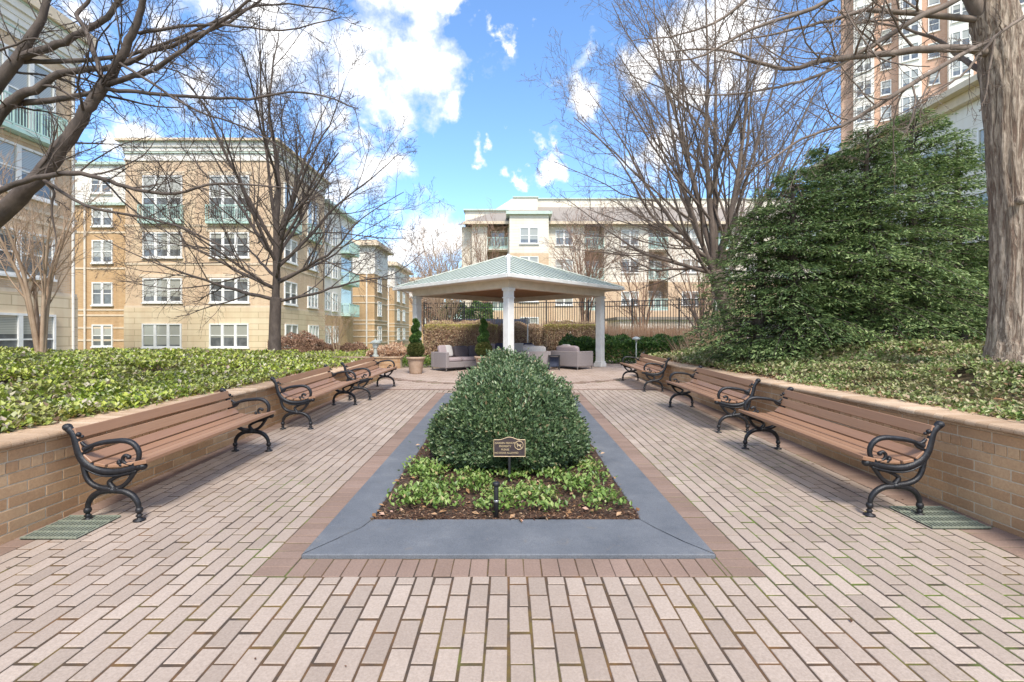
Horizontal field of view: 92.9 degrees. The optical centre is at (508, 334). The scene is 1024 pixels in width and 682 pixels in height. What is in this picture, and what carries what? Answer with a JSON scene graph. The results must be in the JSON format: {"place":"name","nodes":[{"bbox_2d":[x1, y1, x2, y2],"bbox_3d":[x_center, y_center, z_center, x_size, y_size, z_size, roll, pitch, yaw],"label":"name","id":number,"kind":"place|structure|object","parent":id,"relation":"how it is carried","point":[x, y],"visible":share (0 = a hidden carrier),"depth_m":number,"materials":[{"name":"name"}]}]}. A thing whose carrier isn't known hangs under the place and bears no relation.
{"place":"outdoors","nodes":[
{"label":"outdoors","id":0,"kind":"place"},
{"bbox_2d":[50,0,840,318],"label":"sky","id":1,"kind":"structure","parent":0,"point":[454,68],"materials":[{"name":"blue"}]},
{"bbox_2d":[379,362,636,383],"bbox_3d":[0.000,1.321,18.325,10.815,0.165,10.201,0,0,0],"label":"curved brick band","id":2,"kind":"object","parent":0,"point":[565,383],"visible":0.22,"depth_m":13.96,"materials":[{"name":"brown brick"}]},
{"bbox_2d":[0,363,1023,681],"bbox_3d":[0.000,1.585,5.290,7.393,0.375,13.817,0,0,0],"label":"brick paving","id":3,"kind":"structure","parent":0,"point":[826,486],"depth_m":3.03,"materials":[{"name":"beige brick"}]},
{"bbox_2d":[62,388,275,522],"bbox_3d":[-3.440,1.152,5.285,0.724,0.836,2.344,0,1,0],"label":"bench","id":4,"kind":"object","parent":3,"relation":"on","point":[138,457],"visible":1,"depth_m":4.71,"materials":[{"name":"brown wood"}]},
{"bbox_2d":[270,364,359,429],"bbox_3d":[-3.425,1.064,8.855,0.724,0.836,2.344,0,1,0],"label":"bench","id":5,"kind":"object","parent":3,"relation":"on","point":[305,394],"visible":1,"depth_m":8.30,"materials":[{"name":"brown wood"}]},
{"bbox_2d":[340,355,396,399],"bbox_3d":[-3.305,0.993,11.735,0.724,0.836,2.344,0,1,0],"label":"bench","id":6,"kind":"object","parent":3,"relation":"on","point":[364,374],"visible":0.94,"depth_m":11.30,"materials":[{"name":"brown wood"}]},
{"bbox_2d":[0,389,1023,576],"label":"brown brick band","id":7,"kind":"object","parent":3,"relation":"on","point":[283,559],"visible":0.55,"depth_m":3.79,"materials":[{"name":"brown brick"}]},
{"bbox_2d":[19,515,120,538],"bbox_3d":[-3.600,1.589,4.020,0.446,0.017,0.440,0,1,0],"label":"drain grate","id":8,"kind":"object","parent":7,"relation":"on","point":[73,527],"visible":0.94,"depth_m":3.99,"materials":[{"name":"green metal"}]},
{"bbox_2d":[889,506,990,528],"bbox_3d":[3.720,1.584,4.220,0.486,0.017,0.460,0,1,0],"label":"drain grate","id":9,"kind":"object","parent":7,"relation":"on","point":[937,517],"visible":0.98,"depth_m":4.18,"materials":[{"name":"metal"}]},
{"bbox_2d":[620,352,670,391],"bbox_3d":[3.605,0.961,13.045,0.724,0.836,2.344,0,1,0],"label":"bench","id":10,"kind":"object","parent":3,"relation":"on","point":[653,370],"visible":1,"depth_m":12.48,"materials":[{"name":"brown wood"}]},
{"bbox_2d":[666,365,760,432],"bbox_3d":[3.515,1.070,8.615,0.724,0.836,2.344,0,1,0],"label":"bench","id":11,"kind":"object","parent":3,"relation":"on","point":[720,398],"visible":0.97,"depth_m":8.13,"materials":[{"name":"brown wood"}]},
{"bbox_2d":[738,387,944,517],"bbox_3d":[3.450,1.149,5.395,0.724,0.836,2.344,0,1,0],"label":"bench","id":12,"kind":"object","parent":3,"relation":"on","point":[861,446],"visible":1,"depth_m":4.82,"materials":[{"name":"brown wood"}]},
{"bbox_2d":[365,360,660,388],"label":"pale brick paving","id":13,"kind":"structure","parent":0,"point":[600,373],"depth_m":14.95,"materials":[{"name":"beige brick"}]},
{"bbox_2d":[406,318,424,373],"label":"potted topiary","id":14,"kind":"object","parent":13,"relation":"on","point":[415,349],"visible":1,"depth_m":15.94,"materials":[{"name":"green plant"}]},
{"bbox_2d":[431,345,477,370],"bbox_3d":[-1.631,0.824,17.742,0.880,0.879,2.300,0,0,45],"label":"outdoor sofa","id":15,"kind":"object","parent":13,"relation":"on","point":[447,356],"visible":0.82,"depth_m":17.17,"materials":[{"name":"grey fabric"}]},
{"bbox_2d":[474,318,492,366],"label":"potted topiary","id":16,"kind":"object","parent":13,"relation":"on","point":[483,344],"visible":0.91,"depth_m":16.27,"materials":[{"name":"green plant"}]},
{"bbox_2d":[392,254,624,366],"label":"pavilion","id":17,"kind":"structure","parent":13,"relation":"on","point":[508,280],"depth_m":17.29,"materials":[{"name":"white paint"}]},
{"bbox_2d":[518,345,550,366],"bbox_3d":[0.930,0.821,17.850,1.150,0.879,0.880,0,0,-2],"label":"outdoor sofa","id":18,"kind":"object","parent":13,"relation":"on","point":[537,351],"visible":0.56,"depth_m":17.43,"materials":[{"name":"grey fabric"}]},
{"bbox_2d":[551,344,592,369],"bbox_3d":[2.320,0.818,18.000,0.880,0.879,1.350,0,0,-42],"label":"outdoor sofa","id":19,"kind":"object","parent":13,"relation":"on","point":[573,356],"visible":0.93,"depth_m":17.57,"materials":[{"name":"grey fabric"}]},
{"bbox_3d":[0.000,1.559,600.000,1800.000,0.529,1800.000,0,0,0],"label":"ground","id":20,"kind":"structure","parent":0,"visible":0},
{"bbox_2d":[0,0,95,350],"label":"apartment building","id":21,"kind":"structure","parent":20,"relation":"on","point":[15,330],"depth_m":19.21,"materials":[{"name":"beige brick"}]},
{"bbox_2d":[0,312,55,349],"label":"window","id":22,"kind":"structure","parent":21,"relation":"in","point":[15,330],"depth_m":18.54,"materials":[{"name":"clear glass"}]},
{"bbox_2d":[0,41,55,140],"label":"window","id":23,"kind":"structure","parent":21,"relation":"in","point":[19,81],"depth_m":19.03,"materials":[{"name":"grey glass"}]},
{"bbox_2d":[0,227,56,281],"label":"window","id":24,"kind":"structure","parent":21,"relation":"in","point":[11,273],"depth_m":18.82,"materials":[{"name":"white glass"}]},
{"bbox_2d":[0,137,56,205],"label":"window","id":25,"kind":"structure","parent":21,"relation":"in","point":[29,159],"depth_m":18.64,"materials":[{"name":"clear glass"}]},
{"bbox_2d":[75,161,124,349],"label":"apartment building","id":26,"kind":"structure","parent":20,"relation":"on","point":[100,319],"depth_m":35.16,"materials":[{"name":"beige brick"}]},
{"bbox_2d":[89,176,112,194],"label":"window","id":27,"kind":"structure","parent":26,"relation":"in","point":[93,181],"depth_m":35.04,"materials":[{"name":"white glass"}]},
{"bbox_2d":[90,324,112,347],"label":"window","id":28,"kind":"structure","parent":26,"relation":"in","point":[102,333],"depth_m":35.13,"materials":[{"name":"white glass"}]},
{"bbox_2d":[90,282,113,305],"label":"window","id":29,"kind":"structure","parent":26,"relation":"in","point":[104,297],"depth_m":35.16,"materials":[{"name":"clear glass"}]},
{"bbox_2d":[90,240,113,263],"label":"window","id":30,"kind":"structure","parent":26,"relation":"in","point":[98,250],"depth_m":35.16,"materials":[{"name":"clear glass"}]},
{"bbox_2d":[91,208,112,227],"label":"window","id":31,"kind":"structure","parent":26,"relation":"in","point":[104,214],"depth_m":35.16,"materials":[{"name":"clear glass"}]},
{"bbox_2d":[0,353,336,432],"bbox_3d":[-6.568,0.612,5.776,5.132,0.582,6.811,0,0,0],"label":"ground cover","id":32,"kind":"object","parent":20,"relation":"on","point":[81,394],"visible":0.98,"depth_m":6.39,"materials":[{"name":"green plant"}]},
{"bbox_2d":[0,126,121,352],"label":"crape myrtle","id":33,"kind":"object","parent":32,"relation":"on","point":[39,328],"visible":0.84,"depth_m":12.76,"materials":[{"name":"brown plant"}]},
{"bbox_2d":[0,346,361,377],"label":"ground cover","id":34,"kind":"object","parent":32,"relation":"on","point":[292,361],"visible":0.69,"depth_m":11.13,"materials":[{"name":"green plant"}]},
{"bbox_2d":[0,0,373,298],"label":"bare tree","id":35,"kind":"object","parent":32,"relation":"on","point":[16,199],"visible":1,"depth_m":4.93,"materials":[{"name":"brown plant"}]},
{"bbox_2d":[54,0,455,353],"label":"bare tree","id":36,"kind":"object","parent":32,"relation":"on","point":[277,240],"visible":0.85,"depth_m":13.56,"materials":[{"name":"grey plant"}]},
{"bbox_2d":[0,362,380,544],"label":"garden wall","id":37,"kind":"structure","parent":20,"relation":"on","point":[42,482],"depth_m":4.27,"materials":[{"name":"beige brick"}]},
{"bbox_2d":[113,138,327,351],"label":"apartment building","id":38,"kind":"structure","parent":20,"relation":"on","point":[243,323],"depth_m":32.97,"materials":[{"name":"beige brick"}]},
{"bbox_2d":[141,324,182,348],"bbox_3d":[-23.450,0.135,32.875,2.780,1.710,0.170,0,0,0],"label":"window","id":39,"kind":"structure","parent":38,"relation":"in","point":[154,336],"depth_m":32.90,"materials":[{"name":"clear glass"}]},
{"bbox_2d":[141,278,182,303],"bbox_3d":[-23.450,-2.930,32.935,2.780,1.740,0.170,0,0,0],"label":"window","id":40,"kind":"structure","parent":38,"relation":"in","point":[177,282],"depth_m":32.97,"materials":[{"name":"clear glass"}]},
{"bbox_2d":[141,232,182,258],"bbox_3d":[-23.450,-6.005,32.935,2.780,1.790,0.170,0,0,0],"label":"window","id":41,"kind":"structure","parent":38,"relation":"in","point":[154,252],"depth_m":32.97,"materials":[{"name":"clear glass"}]},
{"bbox_2d":[142,175,182,220],"bbox_3d":[-23.450,-9.205,32.935,2.820,3.090,0.170,0,0,0],"label":"window","id":42,"kind":"structure","parent":38,"relation":"in","point":[156,197],"depth_m":32.97,"materials":[{"name":"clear glass"}]},
{"bbox_2d":[208,278,249,303],"bbox_3d":[-18.900,-2.930,32.935,2.780,1.740,0.170,0,0,0],"label":"window","id":43,"kind":"structure","parent":38,"relation":"in","point":[228,294],"depth_m":32.97,"materials":[{"name":"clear glass"}]},
{"bbox_2d":[208,232,249,258],"bbox_3d":[-18.900,-6.005,32.935,2.780,1.790,0.170,0,0,0],"label":"window","id":44,"kind":"structure","parent":38,"relation":"in","point":[219,235],"depth_m":32.97,"materials":[{"name":"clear glass"}]},
{"bbox_2d":[209,324,249,348],"bbox_3d":[-18.900,0.135,32.875,2.780,1.710,0.170,0,0,0],"label":"window","id":45,"kind":"structure","parent":38,"relation":"in","point":[236,336],"depth_m":32.90,"materials":[{"name":"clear glass"}]},
{"bbox_2d":[209,175,249,220],"bbox_3d":[-18.900,-9.205,32.935,2.820,3.090,0.170,0,0,0],"label":"window","id":46,"kind":"structure","parent":38,"relation":"in","point":[226,187],"depth_m":32.97,"materials":[{"name":"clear glass"}]},
{"bbox_2d":[283,281,297,306],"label":"window","id":47,"kind":"structure","parent":38,"relation":"in","point":[288,292],"depth_m":35.31,"materials":[{"name":"clear glass"}]},
{"bbox_2d":[284,238,297,265],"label":"window","id":48,"kind":"structure","parent":38,"relation":"in","point":[292,244],"depth_m":35.41,"materials":[{"name":"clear glass"}]},
{"bbox_2d":[307,286,317,308],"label":"window","id":49,"kind":"structure","parent":38,"relation":"in","point":[311,300],"depth_m":39.35,"materials":[{"name":"clear glass"}]},
{"bbox_2d":[265,330,324,352],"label":"red shrub","id":50,"kind":"object","parent":20,"relation":"on","point":[311,341],"visible":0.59,"depth_m":27.00,"materials":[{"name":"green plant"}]},
{"bbox_2d":[291,341,367,355],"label":"red shrub","id":51,"kind":"object","parent":20,"relation":"on","point":[353,346],"visible":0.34,"depth_m":30.62,"materials":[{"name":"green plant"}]},
{"bbox_2d":[313,301,356,350],"bbox_3d":[-10.806,-0.128,29.761,2.644,3.756,2.694,0,0,44],"label":"bare shrub tree","id":52,"kind":"object","parent":20,"relation":"on","point":[337,332],"visible":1,"depth_m":29.89,"materials":[{"name":"brown plant"}]},
{"bbox_2d":[305,348,369,356],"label":"shrub","id":53,"kind":"object","parent":20,"relation":"on","point":[355,353],"visible":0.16,"depth_m":24.72,"materials":[{"name":"green plant"}]},
{"bbox_2d":[324,199,358,351],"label":"apartment building","id":54,"kind":"structure","parent":20,"relation":"on","point":[343,295],"depth_m":46.73,"materials":[{"name":"beige brick"}]},
{"bbox_2d":[341,289,350,314],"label":"balcony door","id":55,"kind":"structure","parent":54,"relation":"in","point":[345,294],"depth_m":48.23,"materials":[{"name":"blue glass"}]},
{"bbox_2d":[333,357,403,367],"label":"garden wall","id":56,"kind":"structure","parent":20,"relation":"on","point":[397,362],"depth_m":17.90,"materials":[{"name":"beige brick"}]},
{"bbox_2d":[353,240,392,348],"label":"apartment building","id":57,"kind":"structure","parent":20,"relation":"on","point":[370,324],"depth_m":58.00,"materials":[{"name":"beige brick"}]},
{"bbox_2d":[365,341,431,358],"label":"shrub","id":58,"kind":"object","parent":20,"relation":"on","point":[394,349],"visible":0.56,"depth_m":21.49,"materials":[{"name":"brown plant"}]},
{"bbox_2d":[387,261,413,344],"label":"apartment building","id":59,"kind":"structure","parent":20,"relation":"on","point":[397,318],"depth_m":76.65,"materials":[{"name":"beige brick"}]},
{"bbox_2d":[389,255,448,332],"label":"bare tree","id":60,"kind":"object","parent":20,"relation":"on","point":[409,295],"visible":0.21,"depth_m":72.91,"materials":[{"name":"brown plant"}]},
{"bbox_2d":[409,277,436,342],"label":"apartment building","id":61,"kind":"structure","parent":20,"relation":"on","point":[410,316],"depth_m":96.00,"materials":[{"name":"beige brick"}]},
{"bbox_2d":[388,234,461,317],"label":"bare tree","id":62,"kind":"object","parent":20,"relation":"on","point":[429,263],"visible":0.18,"depth_m":59.01,"materials":[{"name":"brown plant"}]},
{"bbox_2d":[395,254,473,334],"bbox_3d":[-3.757,-1.466,26.747,4.824,5.932,4.783,0,0,0],"label":"bare shrub tree","id":63,"kind":"object","parent":20,"relation":"on","point":[432,302],"visible":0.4,"depth_m":26.23,"materials":[{"name":"brown plant"}]},
{"bbox_2d":[401,192,489,318],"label":"bare tree","id":64,"kind":"object","parent":20,"relation":"on","point":[439,258],"visible":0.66,"depth_m":42.97,"materials":[{"name":"brown plant"}]},
{"bbox_2d":[423,319,501,357],"bbox_3d":[-2.095,0.282,23.202,3.901,2.064,1.626,0,0,0],"label":"winter hedge","id":65,"kind":"object","parent":20,"relation":"on","point":[435,328],"visible":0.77,"depth_m":22.63,"materials":[{"name":"brown plant"}]},
{"bbox_2d":[438,300,493,318],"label":"dark shrub","id":66,"kind":"object","parent":20,"relation":"on","point":[482,311],"visible":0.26,"depth_m":28.28,"materials":[{"name":"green plant"}]},
{"bbox_2d":[456,201,510,313],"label":"bare tree","id":67,"kind":"object","parent":20,"relation":"on","point":[478,253],"visible":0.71,"depth_m":43.90,"materials":[{"name":"brown plant"}]},
{"bbox_2d":[423,300,587,344],"bbox_3d":[-0.200,-0.150,26.050,8.916,3.300,0.070,0,0,6],"label":"metal fence","id":68,"kind":"object","parent":20,"relation":"on","point":[463,307],"visible":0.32,"depth_m":26.07,"materials":[{"name":"black metal"}]},
{"bbox_2d":[374,438,639,520],"bbox_3d":[-0.022,1.499,7.540,2.283,0.211,6.818,0,0,0],"label":"mulch bed","id":69,"kind":"object","parent":20,"relation":"on","point":[526,509],"visible":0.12,"depth_m":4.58,"materials":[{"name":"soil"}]},
{"bbox_2d":[493,481,499,518],"bbox_3d":[-0.107,1.479,4.220,0.064,0.395,0.063,0,0,0],"label":"path light","id":70,"kind":"object","parent":69,"relation":"on","point":[496,484],"visible":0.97,"depth_m":4.20,"materials":[{"name":"black metal"}]},
{"bbox_2d":[370,444,639,521],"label":"fallen leaves","id":71,"kind":"object","parent":69,"relation":"on","point":[476,512],"visible":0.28,"depth_m":4.33,"materials":[{"name":"brown plant"}]},
{"bbox_2d":[424,345,591,470],"bbox_3d":[0.008,0.884,7.945,2.313,1.401,5.707,0,0,0],"label":"holly shrub","id":72,"kind":"object","parent":69,"relation":"on","point":[498,394],"visible":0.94,"depth_m":5.49,"materials":[{"name":"green plant"}]},
{"bbox_2d":[386,435,632,511],"bbox_3d":[-0.059,1.424,6.627,2.517,0.263,5.012,0,0,0],"label":"ground cover","id":73,"kind":"object","parent":69,"relation":"on","point":[426,484],"visible":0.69,"depth_m":4.73,"materials":[{"name":"green plant"}]},
{"bbox_2d":[493,436,525,481],"bbox_3d":[0.009,1.359,5.048,0.332,0.593,0.028,0,0,0],"label":"garden sign","id":74,"kind":"object","parent":69,"relation":"on","point":[509,447],"visible":1,"depth_m":5.04,"materials":[{"name":"black metal"}]},
{"bbox_2d":[301,393,715,558],"bbox_3d":[0.000,1.522,7.500,2.990,0.265,7.994,0,0,0],"label":"planter border","id":75,"kind":"object","parent":20,"relation":"on","point":[661,528],"visible":0.69,"depth_m":3.87,"materials":[{"name":"grey stone"}]},
{"bbox_2d":[495,321,548,349],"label":"winter hedge","id":76,"kind":"object","parent":20,"relation":"on","point":[532,328],"visible":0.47,"depth_m":22.97,"materials":[{"name":"brown plant"}]},
{"bbox_2d":[538,319,608,356],"bbox_3d":[3.023,0.297,23.135,3.250,2.046,1.468,0,0,0],"label":"winter hedge","id":77,"kind":"object","parent":20,"relation":"on","point":[565,327],"visible":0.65,"depth_m":22.64,"materials":[{"name":"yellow plant"}]},
{"bbox_2d":[542,195,634,321],"bbox_3d":[6.550,-5.175,39.568,7.916,14.050,10.072,0,0,0],"label":"bare tree","id":78,"kind":"object","parent":20,"relation":"on","point":[589,261],"visible":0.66,"depth_m":39.48,"materials":[{"name":"brown plant"}]},
{"bbox_2d":[558,333,698,363],"bbox_3d":[5.248,0.648,20.996,6.201,1.459,1.613,0,0,0],"label":"laurel hedge","id":79,"kind":"object","parent":20,"relation":"on","point":[623,341],"visible":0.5,"depth_m":20.47,"materials":[{"name":"green plant"}]},
{"bbox_2d":[459,196,818,350],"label":"apartment building","id":80,"kind":"structure","parent":20,"relation":"on","point":[529,220],"depth_m":52.00,"materials":[{"name":"beige paint"}]},
{"bbox_2d":[519,227,538,244],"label":"window","id":81,"kind":"structure","parent":80,"relation":"in","point":[528,235],"depth_m":50.47,"materials":[{"name":"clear glass"}]},
{"bbox_2d":[555,230,572,245],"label":"window","id":82,"kind":"structure","parent":80,"relation":"in","point":[562,234],"depth_m":51.97,"materials":[{"name":"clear glass"}]},
{"bbox_2d":[591,221,696,330],"bbox_3d":[9.494,-3.077,35.584,7.405,9.854,6.453,0,0,0],"label":"bare tree","id":83,"kind":"object","parent":20,"relation":"on","point":[646,294],"visible":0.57,"depth_m":35.96,"materials":[{"name":"brown plant"}]},
{"bbox_2d":[594,319,722,359],"bbox_3d":[7.595,0.223,23.821,7.868,2.043,2.633,0,0,0],"label":"hedge","id":84,"kind":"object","parent":20,"relation":"on","point":[647,332],"depth_m":23.41,"materials":[{"name":"plant"}]},
{"bbox_2d":[588,297,783,359],"bbox_3d":[8.350,-0.150,23.800,9.117,3.300,0.070,0,0,23],"label":"metal fence","id":85,"kind":"object","parent":20,"relation":"on","point":[634,305],"visible":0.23,"depth_m":24.35,"materials":[{"name":"black metal"}]},
{"bbox_2d":[649,200,740,331],"bbox_3d":[14.889,-4.104,37.701,7.345,11.908,9.197,0,0,-33],"label":"bare tree","id":86,"kind":"object","parent":20,"relation":"on","point":[697,272],"visible":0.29,"depth_m":38.08,"materials":[{"name":"brown plant"}]},
{"bbox_2d":[645,264,753,338],"bbox_3d":[7.612,-0.817,19.229,4.604,4.333,4.881,0,0,0],"label":"bare shrub tree","id":87,"kind":"object","parent":20,"relation":"on","point":[694,315],"visible":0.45,"depth_m":19.37,"materials":[{"name":"brown plant"}]},
{"bbox_2d":[605,317,813,337],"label":"garage building","id":88,"kind":"structure","parent":20,"relation":"on","point":[660,320],"depth_m":44.00,"materials":[{"name":"grey"}]},
{"bbox_2d":[661,323,777,350],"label":"dry grass","id":89,"kind":"structure","parent":20,"relation":"on","point":[687,343],"depth_m":18.25,"materials":[{"name":"plant"}]},
{"bbox_2d":[634,346,1023,420],"bbox_3d":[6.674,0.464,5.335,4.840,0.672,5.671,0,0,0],"label":"ground cover","id":90,"kind":"object","parent":20,"relation":"on","point":[935,369],"visible":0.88,"depth_m":6.08,"materials":[{"name":"green plant"}]},
{"bbox_2d":[519,0,909,336],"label":"bare tree","id":91,"kind":"object","parent":90,"relation":"on","point":[711,234],"visible":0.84,"depth_m":14.95,"materials":[{"name":"grey plant"}]},
{"bbox_2d":[608,0,1023,371],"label":"bare tree","id":92,"kind":"object","parent":90,"relation":"on","point":[996,33],"visible":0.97,"depth_m":6.09,"materials":[{"name":"grey plant"}]},
{"bbox_2d":[648,337,984,377],"bbox_3d":[9.710,0.406,11.576,10.858,0.723,8.300,0,0,0],"label":"ground cover","id":93,"kind":"object","parent":90,"relation":"on","point":[789,366],"visible":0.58,"depth_m":9.05,"materials":[{"name":"green plant"}]},
{"bbox_2d":[680,106,988,369],"bbox_3d":[8.358,-2.142,10.718,8.998,5.740,4.742,0,0,0],"label":"evergreen tree","id":94,"kind":"object","parent":90,"relation":"on","point":[816,299],"visible":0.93,"depth_m":10.06,"materials":[{"name":"green plant"}]},
{"bbox_2d":[670,348,1023,419],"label":"fallen leaves","id":95,"kind":"object","parent":90,"relation":"on","point":[765,376],"visible":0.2,"depth_m":6.44,"materials":[{"name":"brown plant"}]},
{"bbox_2d":[894,300,987,340],"bbox_3d":[11.234,-0.139,11.777,3.140,1.429,1.666,0,0,0],"label":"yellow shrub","id":96,"kind":"object","parent":90,"relation":"on","point":[938,338],"visible":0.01,"depth_m":11.23,"materials":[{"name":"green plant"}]},
{"bbox_2d":[637,358,1023,537],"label":"garden wall","id":97,"kind":"structure","parent":20,"relation":"on","point":[975,466],"depth_m":4.47,"materials":[{"name":"beige brick"}]},
{"bbox_2d":[810,74,987,336],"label":"apartment building","id":98,"kind":"structure","parent":20,"relation":"on","point":[955,99],"depth_m":24.56,"materials":[{"name":"beige brick"}]},
{"bbox_2d":[977,127,984,165],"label":"window","id":99,"kind":"structure","parent":98,"relation":"in","point":[980,132],"depth_m":23.67,"materials":[{"name":"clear glass"}]},
{"bbox_2d":[841,0,1023,148],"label":"brick tower","id":100,"kind":"structure","parent":20,"relation":"on","point":[944,29],"depth_m":55.91,"materials":[{"name":"red brick"}]},
{"bbox_2d":[901,41,919,62],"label":"window","id":101,"kind":"structure","parent":100,"relation":"in","point":[910,57],"depth_m":55.54,"materials":[{"name":"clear glass"}]},
{"bbox_2d":[902,68,919,86],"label":"window","id":102,"kind":"structure","parent":100,"relation":"in","point":[911,73],"depth_m":55.59,"materials":[{"name":"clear glass"}]},
{"bbox_2d":[928,18,940,33],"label":"window","id":103,"kind":"structure","parent":100,"relation":"in","point":[936,27],"depth_m":55.15,"materials":[{"name":"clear glass"}]},
{"bbox_2d":[951,2,967,23],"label":"window","id":104,"kind":"structure","parent":100,"relation":"in","point":[959,8],"depth_m":53.25,"materials":[{"name":"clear glass"}]},
{"bbox_2d":[951,56,970,77],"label":"window","id":105,"kind":"structure","parent":100,"relation":"in","point":[957,71],"depth_m":53.25,"materials":[{"name":"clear glass"}]},
{"bbox_2d":[952,28,970,43],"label":"window","id":106,"kind":"structure","parent":100,"relation":"in","point":[963,34],"depth_m":53.12,"materials":[{"name":"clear glass"}]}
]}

